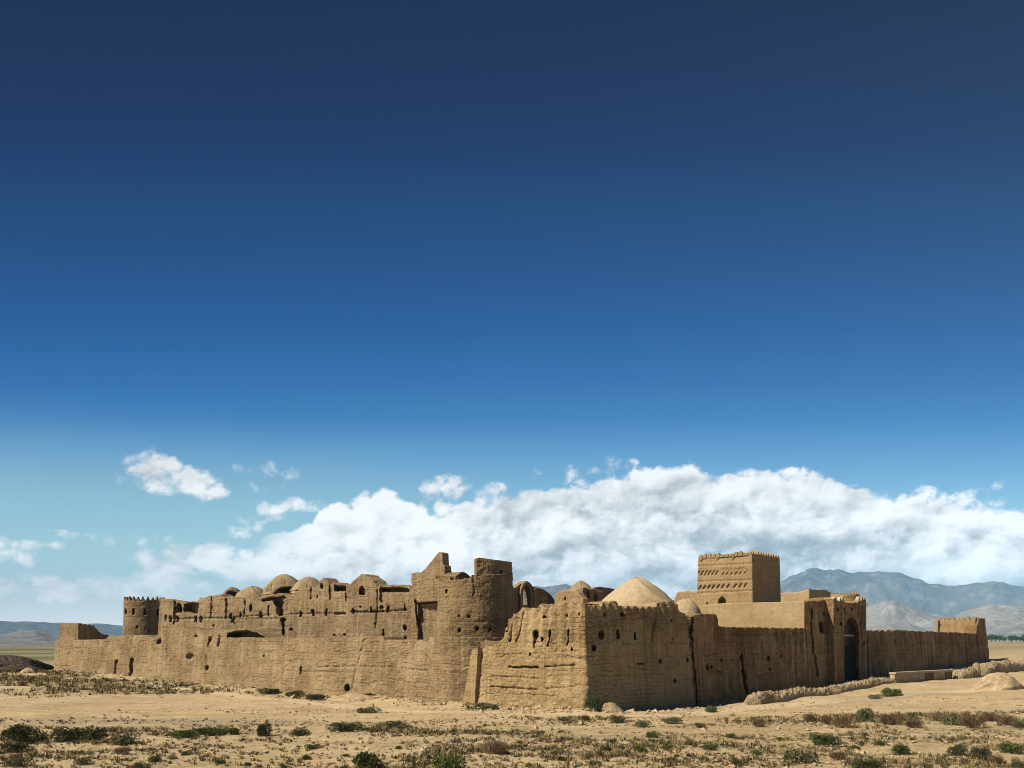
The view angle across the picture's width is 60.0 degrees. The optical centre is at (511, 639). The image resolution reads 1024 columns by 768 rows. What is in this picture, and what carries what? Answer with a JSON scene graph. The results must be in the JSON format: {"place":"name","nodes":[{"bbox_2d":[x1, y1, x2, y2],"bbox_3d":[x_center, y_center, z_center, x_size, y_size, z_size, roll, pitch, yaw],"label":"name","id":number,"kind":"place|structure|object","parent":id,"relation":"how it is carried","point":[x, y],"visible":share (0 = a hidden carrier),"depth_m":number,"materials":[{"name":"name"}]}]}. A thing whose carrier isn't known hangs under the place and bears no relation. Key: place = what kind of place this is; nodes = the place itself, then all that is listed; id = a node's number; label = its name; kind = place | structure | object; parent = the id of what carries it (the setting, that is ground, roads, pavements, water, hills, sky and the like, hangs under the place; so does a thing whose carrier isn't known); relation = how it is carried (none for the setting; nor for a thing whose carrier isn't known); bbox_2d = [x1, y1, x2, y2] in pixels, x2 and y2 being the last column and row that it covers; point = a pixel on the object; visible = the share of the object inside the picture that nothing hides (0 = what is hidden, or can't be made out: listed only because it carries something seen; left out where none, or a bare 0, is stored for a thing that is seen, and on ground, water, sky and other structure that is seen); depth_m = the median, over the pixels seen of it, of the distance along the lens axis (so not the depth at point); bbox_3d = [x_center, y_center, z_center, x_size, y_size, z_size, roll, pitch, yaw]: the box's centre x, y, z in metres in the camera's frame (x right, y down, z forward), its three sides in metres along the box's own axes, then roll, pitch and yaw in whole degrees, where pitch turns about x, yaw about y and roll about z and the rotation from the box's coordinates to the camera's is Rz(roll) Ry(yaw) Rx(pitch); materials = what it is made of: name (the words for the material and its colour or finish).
{"place":"outdoors","nodes":[
{"label":"outdoors","id":0,"kind":"place"},
{"bbox_2d":[0,630,59,644],"bbox_3d":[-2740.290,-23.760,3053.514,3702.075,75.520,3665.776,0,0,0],"label":"hills","id":1,"kind":"structure","parent":0,"point":[29,637],"depth_m":3136.24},
{"bbox_2d":[0,621,122,635],"bbox_3d":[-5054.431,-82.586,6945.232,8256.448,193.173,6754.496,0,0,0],"label":"mountains","id":2,"kind":"structure","parent":0,"point":[6,627],"depth_m":8204.64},
{"bbox_2d":[0,641,1023,767],"bbox_3d":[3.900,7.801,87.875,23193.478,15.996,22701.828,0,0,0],"label":"ground","id":3,"kind":"structure","parent":0,"point":[24,707],"depth_m":56.47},
{"bbox_2d":[1,740,29,752],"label":"shrub","id":4,"kind":"object","parent":3,"relation":"on","point":[16,747],"visible":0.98,"depth_m":40.04,"materials":[{"name":"green plant"}]},
{"bbox_2d":[1,755,36,766],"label":"shrub","id":5,"kind":"object","parent":3,"relation":"on","point":[16,761],"visible":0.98,"depth_m":34.91,"materials":[{"name":"green plant"}]},
{"bbox_2d":[0,723,49,743],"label":"shrub","id":6,"kind":"object","parent":3,"relation":"on","point":[17,732],"visible":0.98,"depth_m":42.95,"materials":[{"name":"green plant"}]},
{"bbox_2d":[0,655,53,671],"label":"earth mound","id":7,"kind":"object","parent":3,"relation":"on","point":[14,663],"visible":0.89,"depth_m":143.28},
{"bbox_2d":[50,724,85,742],"bbox_3d":[-21.938,4.661,43.955,1.762,0.905,1.380,0,0,-31],"label":"shrub","id":8,"kind":"object","parent":3,"relation":"on","point":[70,734],"visible":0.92,"depth_m":43.61,"materials":[{"name":"green plant"}]},
{"bbox_2d":[73,757,91,765],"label":"shrub","id":9,"kind":"object","parent":3,"relation":"on","point":[82,761],"visible":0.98,"depth_m":35.61,"materials":[{"name":"green plant"}]},
{"bbox_2d":[76,726,108,740],"bbox_3d":[-20.885,4.669,43.965,1.574,0.802,1.239,0,0,-3],"label":"shrub","id":10,"kind":"object","parent":3,"relation":"on","point":[95,734],"visible":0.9,"depth_m":43.83,"materials":[{"name":"green plant"}]},
{"bbox_2d":[116,746,131,754],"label":"shrub","id":11,"kind":"object","parent":3,"relation":"on","point":[122,749],"visible":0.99,"depth_m":38.48,"materials":[{"name":"brown plant"}]},
{"bbox_2d":[108,731,140,744],"bbox_3d":[-18.605,4.747,42.445,1.186,0.728,1.610,0,0,22],"label":"shrub","id":12,"kind":"object","parent":3,"relation":"on","point":[124,737],"visible":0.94,"depth_m":42.26,"materials":[{"name":"green plant"}]},
{"bbox_2d":[132,762,151,767],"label":"shrub","id":13,"kind":"object","parent":3,"relation":"on","point":[139,765],"visible":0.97,"depth_m":34.95,"materials":[{"name":"green plant"}]},
{"bbox_2d":[123,596,164,635],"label":"round tower","id":14,"kind":"structure","parent":3,"relation":"on","point":[141,617],"depth_m":140.39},
{"bbox_2d":[148,755,161,762],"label":"shrub","id":15,"kind":"object","parent":3,"relation":"on","point":[157,758],"visible":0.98,"depth_m":36.64,"materials":[{"name":"green plant"}]},
{"bbox_2d":[164,729,198,737],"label":"shrub","id":16,"kind":"object","parent":3,"relation":"on","point":[187,733],"visible":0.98,"depth_m":45.09,"materials":[{"name":"green plant"}]},
{"bbox_2d":[192,727,222,735],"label":"shrub","id":17,"kind":"object","parent":3,"relation":"on","point":[204,730],"visible":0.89,"depth_m":46.57,"materials":[{"name":"green plant"}]},
{"bbox_2d":[217,727,240,734],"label":"shrub","id":18,"kind":"object","parent":3,"relation":"on","point":[232,731],"visible":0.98,"depth_m":46.91,"materials":[{"name":"green plant"}]},
{"bbox_2d":[223,587,239,596],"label":"dome","id":19,"kind":"structure","parent":3,"relation":"on","point":[233,591],"depth_m":126.34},
{"bbox_2d":[235,586,262,598],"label":"dome","id":20,"kind":"structure","parent":3,"relation":"on","point":[251,592],"depth_m":123.00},
{"bbox_2d":[257,720,271,736],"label":"shrub","id":21,"kind":"object","parent":3,"relation":"on","point":[262,729],"visible":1,"depth_m":46.39,"materials":[{"name":"green plant"}]},
{"bbox_2d":[256,687,280,694],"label":"shrub","id":22,"kind":"object","parent":3,"relation":"on","point":[265,691],"visible":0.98,"depth_m":92.27,"materials":[{"name":"green plant"}]},
{"bbox_2d":[265,583,278,593],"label":"dome","id":23,"kind":"structure","parent":3,"relation":"on","point":[268,587],"depth_m":117.12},
{"bbox_2d":[54,627,499,700],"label":"curtain wall","id":24,"kind":"structure","parent":3,"relation":"on","point":[390,666],"depth_m":98.25,"materials":[{"name":"brick"}]},
{"bbox_2d":[59,623,107,639],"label":"corner turret","id":25,"kind":"object","parent":24,"relation":"on","point":[74,631],"visible":0.27,"depth_m":141.54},
{"bbox_2d":[262,574,297,595],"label":"dome","id":26,"kind":"structure","parent":3,"relation":"on","point":[283,583],"depth_m":117.66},
{"bbox_2d":[158,574,411,639],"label":"rampart wall","id":27,"kind":"structure","parent":3,"relation":"on","point":[362,605],"depth_m":103.87,"materials":[{"name":"brick"}]},
{"bbox_2d":[285,690,305,696],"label":"shrub","id":28,"kind":"object","parent":3,"relation":"on","point":[299,693],"visible":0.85,"depth_m":87.56,"materials":[{"name":"green plant"}]},
{"bbox_2d":[289,727,309,736],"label":"shrub","id":29,"kind":"object","parent":3,"relation":"on","point":[299,732],"visible":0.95,"depth_m":46.14,"materials":[{"name":"green plant"}]},
{"bbox_2d":[289,577,318,593],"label":"dome","id":30,"kind":"structure","parent":3,"relation":"on","point":[305,582],"depth_m":112.41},
{"bbox_2d":[304,744,319,749],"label":"shrub","id":31,"kind":"object","parent":3,"relation":"on","point":[313,746],"visible":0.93,"depth_m":39.88,"materials":[{"name":"green plant"}]},
{"bbox_2d":[305,693,329,700],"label":"shrub","id":32,"kind":"object","parent":3,"relation":"on","point":[314,697],"visible":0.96,"depth_m":81.72,"materials":[{"name":"green plant"}]},
{"bbox_2d":[325,721,363,731],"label":"shrub","id":33,"kind":"object","parent":3,"relation":"on","point":[352,726],"visible":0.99,"depth_m":47.40,"materials":[{"name":"green plant"}]},
{"bbox_2d":[325,692,373,700],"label":"dirt mound","id":34,"kind":"object","parent":3,"relation":"on","point":[354,696],"visible":0.9,"depth_m":81.28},
{"bbox_2d":[351,750,382,767],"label":"shrub","id":35,"kind":"object","parent":3,"relation":"on","point":[366,758],"visible":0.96,"depth_m":34.33,"materials":[{"name":"green plant"}]},
{"bbox_2d":[356,706,381,713],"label":"shrub","id":36,"kind":"object","parent":3,"relation":"on","point":[370,710],"visible":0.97,"depth_m":66.14,"materials":[{"name":"green plant"}]},
{"bbox_2d":[376,720,408,728],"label":"shrub","id":37,"kind":"object","parent":3,"relation":"on","point":[394,723],"visible":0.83,"depth_m":49.99,"materials":[{"name":"green plant"}]},
{"bbox_2d":[411,552,451,639],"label":"ruined wall","id":38,"kind":"structure","parent":3,"relation":"on","point":[424,598],"depth_m":84.59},
{"bbox_2d":[430,753,466,767],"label":"shrub","id":39,"kind":"object","parent":3,"relation":"on","point":[450,762],"visible":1,"depth_m":33.82,"materials":[{"name":"green plant"}]},
{"bbox_2d":[428,558,512,701],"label":"ruined tower","id":40,"kind":"structure","parent":3,"relation":"on","point":[475,609],"depth_m":75.93,"materials":[{"name":"brick"}]},
{"bbox_2d":[462,648,481,704],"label":"leaning buttress","id":41,"kind":"structure","parent":3,"relation":"on","point":[471,687],"depth_m":70.21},
{"bbox_2d":[462,702,500,709],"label":"shrub","id":42,"kind":"object","parent":3,"relation":"on","point":[483,706],"visible":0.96,"depth_m":67.14,"materials":[{"name":"green plant"}]},
{"bbox_2d":[480,738,508,753],"bbox_3d":[-0.689,4.628,38.482,1.383,0.831,1.028,0,0,31],"label":"shrub","id":43,"kind":"object","parent":3,"relation":"on","point":[495,746],"visible":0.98,"depth_m":38.31,"materials":[{"name":"brown plant"}]},
{"bbox_2d":[17,662,985,717],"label":"rubble","id":44,"kind":"object","parent":3,"relation":"on","point":[553,710],"visible":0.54,"depth_m":71.21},
{"bbox_2d":[0,657,1023,767],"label":"desert scrub","id":45,"kind":"object","parent":3,"relation":"on","point":[554,752],"visible":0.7,"depth_m":42.12,"materials":[{"name":"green plant"}]},
{"bbox_2d":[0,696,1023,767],"bbox_3d":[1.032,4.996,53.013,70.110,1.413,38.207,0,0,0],"label":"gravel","id":46,"kind":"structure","parent":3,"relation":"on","point":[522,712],"depth_m":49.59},
{"bbox_2d":[512,581,554,613],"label":"ruined arch","id":47,"kind":"structure","parent":3,"relation":"on","point":[535,597],"depth_m":90.56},
{"bbox_2d":[569,580,590,589],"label":"dome","id":48,"kind":"structure","parent":3,"relation":"on","point":[578,585],"depth_m":111.11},
{"bbox_2d":[555,587,607,603],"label":"ruined room","id":49,"kind":"object","parent":3,"relation":"on","point":[584,595],"visible":0.13,"depth_m":91.12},
{"bbox_2d":[477,601,693,709],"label":"corner bastion","id":50,"kind":"object","parent":3,"relation":"on","point":[575,655],"visible":0.86,"depth_m":66.43,"materials":[{"name":"brick"}]},
{"bbox_2d":[583,696,602,711],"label":"shrub","id":51,"kind":"object","parent":3,"relation":"on","point":[597,700],"visible":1,"depth_m":61.86,"materials":[{"name":"green plant"}]},
{"bbox_2d":[587,760,601,765],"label":"shrub","id":52,"kind":"object","parent":3,"relation":"on","point":[592,762],"visible":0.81,"depth_m":34.94,"materials":[{"name":"green plant"}]},
{"bbox_2d":[589,587,614,594],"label":"ruined vault","id":53,"kind":"object","parent":3,"relation":"on","point":[608,591],"visible":0.06,"depth_m":105.65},
{"bbox_2d":[600,702,623,712],"bbox_3d":[7.032,4.854,63.385,2.026,0.822,1.418,0,0,33],"label":"rubble heap","id":54,"kind":"object","parent":3,"relation":"on","point":[611,707],"visible":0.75,"depth_m":63.02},
{"bbox_2d":[608,714,626,722],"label":"shrub","id":55,"kind":"object","parent":3,"relation":"on","point":[618,719],"visible":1,"depth_m":55.10,"materials":[{"name":"green plant"}]},
{"bbox_2d":[602,577,673,605],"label":"dome","id":56,"kind":"structure","parent":3,"relation":"on","point":[632,591],"depth_m":85.81,"materials":[{"name":"paint"}]},
{"bbox_2d":[632,746,647,752],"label":"shrub","id":57,"kind":"object","parent":3,"relation":"on","point":[639,749],"visible":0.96,"depth_m":39.34,"materials":[{"name":"green plant"}]},
{"bbox_2d":[634,720,650,726],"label":"shrub","id":58,"kind":"object","parent":3,"relation":"on","point":[642,723],"visible":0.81,"depth_m":51.13,"materials":[{"name":"green plant"}]},
{"bbox_2d":[646,730,657,737],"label":"shrub","id":59,"kind":"object","parent":3,"relation":"on","point":[651,734],"visible":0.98,"depth_m":45.45,"materials":[{"name":"green plant"}]},
{"bbox_2d":[664,716,682,723],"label":"shrub","id":60,"kind":"object","parent":3,"relation":"on","point":[674,720],"visible":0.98,"depth_m":53.57,"materials":[{"name":"green plant"}]},
{"bbox_2d":[674,591,697,604],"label":"ruined wall","id":61,"kind":"structure","parent":3,"relation":"on","point":[690,595],"depth_m":100.56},
{"bbox_2d":[676,598,700,613],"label":"dome","id":62,"kind":"structure","parent":3,"relation":"on","point":[687,606],"depth_m":81.07,"materials":[{"name":"paint"}]},
{"bbox_2d":[702,743,716,749],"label":"shrub","id":63,"kind":"object","parent":3,"relation":"on","point":[708,746],"visible":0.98,"depth_m":40.34,"materials":[{"name":"green plant"}]},
{"bbox_2d":[704,705,716,712],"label":"shrub","id":64,"kind":"object","parent":3,"relation":"on","point":[711,708],"visible":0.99,"depth_m":62.38,"materials":[{"name":"green plant"}]},
{"bbox_2d":[697,551,780,605],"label":"square tower","id":65,"kind":"structure","parent":3,"relation":"on","point":[748,577],"depth_m":92.92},
{"bbox_2d":[731,758,746,765],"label":"shrub","id":66,"kind":"object","parent":3,"relation":"on","point":[735,761],"visible":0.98,"depth_m":35.42,"materials":[{"name":"green plant"}]},
{"bbox_2d":[685,613,808,705],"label":"curtain wall","id":67,"kind":"structure","parent":3,"relation":"on","point":[731,664],"depth_m":77.67,"materials":[{"name":"brick"}]},
{"bbox_2d":[698,601,813,635],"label":"terrace block","id":68,"kind":"structure","parent":3,"relation":"on","point":[777,614],"depth_m":89.31,"materials":[{"name":"paint"}]},
{"bbox_2d":[781,589,830,601],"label":"parapet block","id":69,"kind":"structure","parent":68,"relation":"on","point":[806,594],"depth_m":105.34,"materials":[{"name":"stone"}]},
{"bbox_2d":[751,716,766,726],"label":"shrub","id":70,"kind":"object","parent":3,"relation":"on","point":[758,721],"visible":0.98,"depth_m":50.58,"materials":[{"name":"brown plant"}]},
{"bbox_2d":[778,748,818,763],"bbox_3d":[11.598,4.759,35.976,1.728,0.721,1.416,0,0,1],"label":"shrub","id":71,"kind":"object","parent":3,"relation":"on","point":[805,757],"visible":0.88,"depth_m":35.79,"materials":[{"name":"green plant"}]},
{"bbox_2d":[801,712,815,720],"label":"shrub","id":72,"kind":"object","parent":3,"relation":"on","point":[809,716],"visible":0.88,"depth_m":54.20,"materials":[{"name":"brown plant"}]},
{"bbox_2d":[745,677,896,704],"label":"mud bank","id":73,"kind":"structure","parent":3,"relation":"on","point":[762,697],"depth_m":75.39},
{"bbox_2d":[811,733,841,745],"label":"shrub","id":74,"kind":"object","parent":3,"relation":"on","point":[824,739],"visible":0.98,"depth_m":42.46,"materials":[{"name":"green plant"}]},
{"bbox_2d":[821,714,832,724],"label":"shrub","id":75,"kind":"object","parent":3,"relation":"on","point":[827,719],"visible":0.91,"depth_m":49.90,"materials":[{"name":"brown plant"}]},
{"bbox_2d":[805,596,866,687],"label":"gatehouse","id":76,"kind":"object","parent":3,"relation":"on","point":[836,636],"visible":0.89,"depth_m":88.91,"materials":[{"name":"brick"}]},
{"bbox_2d":[829,750,850,759],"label":"shrub","id":77,"kind":"object","parent":3,"relation":"on","point":[836,754],"visible":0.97,"depth_m":36.68,"materials":[{"name":"brown plant"}]},
{"bbox_2d":[830,592,859,600],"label":"parapet","id":78,"kind":"structure","parent":3,"relation":"on","point":[850,596],"depth_m":126.03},
{"bbox_2d":[831,713,861,727],"bbox_3d":[18.260,4.437,48.685,1.284,0.983,1.747,0,0,-30],"label":"shrub","id":79,"kind":"object","parent":3,"relation":"on","point":[843,719],"visible":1,"depth_m":48.52,"materials":[{"name":"brown plant"}]},
{"bbox_2d":[855,708,873,721],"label":"shrub","id":80,"kind":"object","parent":3,"relation":"on","point":[863,714],"visible":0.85,"depth_m":52.66,"materials":[{"name":"green plant"}]},
{"bbox_2d":[851,757,884,767],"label":"shrub","id":81,"kind":"object","parent":3,"relation":"on","point":[869,763],"visible":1,"depth_m":33.74,"materials":[{"name":"green plant"}]},
{"bbox_2d":[868,694,882,698],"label":"shrub","id":82,"kind":"object","parent":3,"relation":"on","point":[870,696],"visible":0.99,"depth_m":71.96,"materials":[{"name":"green plant"}]},
{"bbox_2d":[880,687,901,696],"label":"shrub","id":83,"kind":"object","parent":3,"relation":"on","point":[887,691],"visible":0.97,"depth_m":72.98,"materials":[{"name":"green plant"}]},
{"bbox_2d":[879,711,905,724],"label":"shrub","id":84,"kind":"object","parent":3,"relation":"on","point":[885,719],"visible":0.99,"depth_m":49.63,"materials":[{"name":"brown plant"}]},
{"bbox_2d":[891,743,910,754],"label":"shrub","id":85,"kind":"object","parent":3,"relation":"on","point":[901,749],"visible":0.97,"depth_m":38.37,"materials":[{"name":"green plant"}]},
{"bbox_2d":[903,718,925,727],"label":"shrub","id":86,"kind":"object","parent":3,"relation":"on","point":[910,723],"visible":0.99,"depth_m":48.09,"materials":[{"name":"brown plant"}]},
{"bbox_2d":[889,669,952,682],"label":"plastered bench","id":87,"kind":"object","parent":3,"relation":"on","point":[910,676],"visible":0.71,"depth_m":92.11,"materials":[{"name":"paint"}]},
{"bbox_2d":[916,762,932,767],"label":"shrub","id":88,"kind":"object","parent":3,"relation":"on","point":[926,764],"visible":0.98,"depth_m":34.41,"materials":[{"name":"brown plant"}]},
{"bbox_2d":[866,619,988,676],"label":"curtain wall","id":89,"kind":"structure","parent":3,"relation":"on","point":[888,651],"depth_m":107.82,"materials":[{"name":"brick"}]},
{"bbox_2d":[926,710,946,721],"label":"shrub","id":90,"kind":"object","parent":3,"relation":"on","point":[935,717],"visible":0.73,"depth_m":52.12,"materials":[{"name":"brown plant"}]},
{"bbox_2d":[938,711,968,725],"bbox_3d":[24.795,4.472,49.755,1.592,0.930,1.305,0,0,32],"label":"shrub","id":91,"kind":"object","parent":3,"relation":"on","point":[950,716],"visible":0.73,"depth_m":49.59,"materials":[{"name":"green plant"}]},
{"bbox_2d":[947,744,969,756],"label":"shrub","id":92,"kind":"object","parent":3,"relation":"on","point":[961,749],"visible":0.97,"depth_m":37.89,"materials":[{"name":"green plant"}]},
{"bbox_2d":[936,616,985,632],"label":"corner turret","id":93,"kind":"object","parent":3,"relation":"on","point":[949,625],"visible":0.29,"depth_m":124.75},
{"bbox_2d":[953,666,977,678],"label":"mud bank","id":94,"kind":"structure","parent":3,"relation":"on","point":[969,672],"depth_m":97.68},
{"bbox_2d":[958,712,987,727],"bbox_3d":[24.947,4.311,47.946,1.720,1.106,1.264,0,0,-18],"label":"shrub","id":95,"kind":"object","parent":3,"relation":"on","point":[966,721],"visible":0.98,"depth_m":47.76,"materials":[{"name":"brown plant"}]},
{"bbox_2d":[972,663,980,676],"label":"mud post","id":96,"kind":"object","parent":3,"relation":"on","point":[977,667],"visible":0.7,"depth_m":99.62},
{"bbox_2d":[969,744,992,759],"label":"shrub","id":97,"kind":"object","parent":3,"relation":"on","point":[977,751],"visible":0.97,"depth_m":36.82,"materials":[{"name":"green plant"}]},
{"bbox_2d":[979,711,999,721],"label":"shrub","id":98,"kind":"object","parent":3,"relation":"on","point":[990,717],"visible":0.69,"depth_m":51.53,"materials":[{"name":"brown plant"}]},
{"bbox_2d":[986,753,1003,763],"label":"shrub","id":99,"kind":"object","parent":3,"relation":"on","point":[993,757],"visible":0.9,"depth_m":36.16,"materials":[{"name":"brown plant"}]},
{"bbox_2d":[971,672,1023,690],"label":"dirt mound","id":100,"kind":"object","parent":3,"relation":"on","point":[998,681],"visible":0.95,"depth_m":74.09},
{"bbox_2d":[980,660,1023,674],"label":"mud bank","id":101,"kind":"structure","parent":3,"relation":"on","point":[1005,666],"depth_m":105.24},
{"bbox_2d":[995,712,1015,725],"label":"shrub","id":102,"kind":"object","parent":3,"relation":"on","point":[1007,720],"visible":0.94,"depth_m":49.87,"materials":[{"name":"brown plant"}]},
{"bbox_2d":[996,742,1023,753],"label":"shrub","id":103,"kind":"object","parent":3,"relation":"on","point":[1014,748],"visible":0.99,"depth_m":38.55,"materials":[{"name":"green plant"}]},
{"bbox_2d":[1011,717,1023,727],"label":"shrub","id":104,"kind":"object","parent":3,"relation":"on","point":[1020,723],"visible":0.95,"depth_m":48.34,"materials":[{"name":"green plant"}]},
{"bbox_2d":[1011,760,1023,767],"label":"shrub","id":105,"kind":"object","parent":3,"relation":"on","point":[1019,764],"visible":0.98,"depth_m":35.13,"materials":[{"name":"green plant"}]},
{"bbox_2d":[0,0,1023,625],"label":"sky","id":106,"kind":"structure","parent":0,"point":[597,293],"materials":[{"name":"blue"}]},
{"bbox_2d":[523,568,1023,615],"bbox_3d":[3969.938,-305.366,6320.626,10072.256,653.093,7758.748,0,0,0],"label":"mountains","id":107,"kind":"structure","parent":0,"point":[901,588],"depth_m":7120.43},
{"bbox_2d":[866,600,1023,640],"bbox_3d":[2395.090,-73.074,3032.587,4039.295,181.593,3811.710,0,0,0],"label":"hills","id":108,"kind":"structure","parent":0,"point":[1005,620],"depth_m":3341.80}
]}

